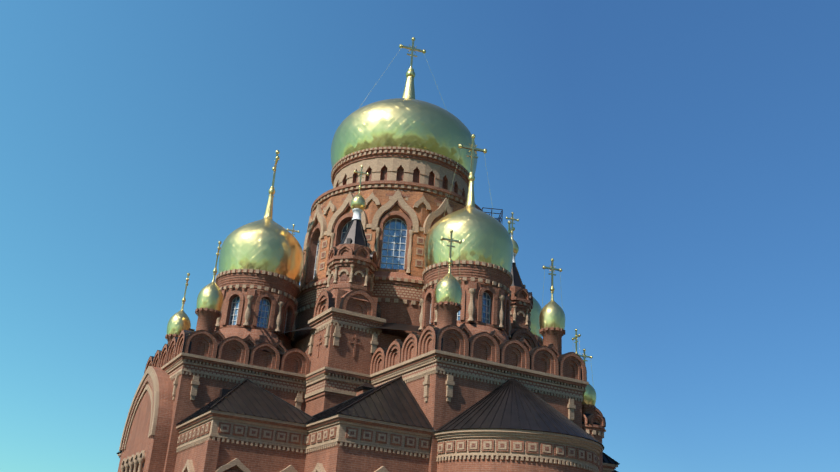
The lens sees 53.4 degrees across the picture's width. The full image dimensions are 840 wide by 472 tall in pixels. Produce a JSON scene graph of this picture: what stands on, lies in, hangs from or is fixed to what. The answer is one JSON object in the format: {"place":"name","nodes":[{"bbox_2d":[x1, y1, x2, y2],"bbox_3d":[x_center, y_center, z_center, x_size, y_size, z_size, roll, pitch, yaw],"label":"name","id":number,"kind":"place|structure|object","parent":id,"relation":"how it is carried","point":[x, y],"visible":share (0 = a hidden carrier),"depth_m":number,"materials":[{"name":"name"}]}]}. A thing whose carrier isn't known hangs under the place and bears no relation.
{"place":"outdoors","nodes":[
{"label":"outdoors","id":0,"kind":"place"},
{"bbox_2d":[118,150,309,471],"bbox_3d":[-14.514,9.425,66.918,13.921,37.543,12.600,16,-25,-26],"label":"domed tower","id":1,"kind":"structure","parent":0,"point":[246,312],"depth_m":62.25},
{"bbox_2d":[291,37,502,344],"bbox_3d":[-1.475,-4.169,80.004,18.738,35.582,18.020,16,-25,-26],"label":"central domed tower","id":2,"kind":"structure","parent":0,"point":[405,150],"depth_m":73.25,"materials":[{"name":"brown brick"}]},
{"bbox_2d":[286,165,538,401],"bbox_3d":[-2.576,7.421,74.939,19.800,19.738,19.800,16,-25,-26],"label":"bell turrets","id":3,"kind":"object","parent":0,"point":[343,344],"visible":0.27,"depth_m":62.86,"materials":[{"name":"brown brick"}]},
{"bbox_2d":[0,0,839,471],"label":"sky","id":4,"kind":"structure","parent":0,"point":[677,162],"materials":[{"name":"blue"}]},
{"bbox_2d":[369,134,603,471],"bbox_3d":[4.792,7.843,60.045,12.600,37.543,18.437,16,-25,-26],"label":"domed tower","id":5,"kind":"structure","parent":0,"point":[488,394],"depth_m":56.03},
{"bbox_2d":[508,221,605,431],"bbox_3d":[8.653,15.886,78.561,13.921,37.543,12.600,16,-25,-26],"label":"domed tower","id":6,"kind":"structure","parent":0,"point":[534,318],"depth_m":78.96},
{"label":"ground","id":7,"kind":"structure","parent":0,"visible":0},
{"bbox_2d":[174,376,440,471],"bbox_3d":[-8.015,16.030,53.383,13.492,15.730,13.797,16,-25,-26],"label":"church annex","id":8,"kind":"structure","parent":7,"relation":"on","point":[353,434],"depth_m":51.40,"materials":[{"name":"red brick"}]},
{"bbox_2d":[279,323,421,415],"bbox_3d":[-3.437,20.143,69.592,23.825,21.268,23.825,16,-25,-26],"label":"church wall","id":9,"kind":"structure","parent":7,"relation":"on","point":[316,405],"depth_m":62.80,"materials":[{"name":"brown brick"}]},
{"bbox_2d":[578,349,619,471],"bbox_3d":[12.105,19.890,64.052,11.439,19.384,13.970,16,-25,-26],"label":"domed tower","id":10,"kind":"structure","parent":7,"relation":"on","point":[594,425],"depth_m":59.21,"materials":[{"name":"red brick"}]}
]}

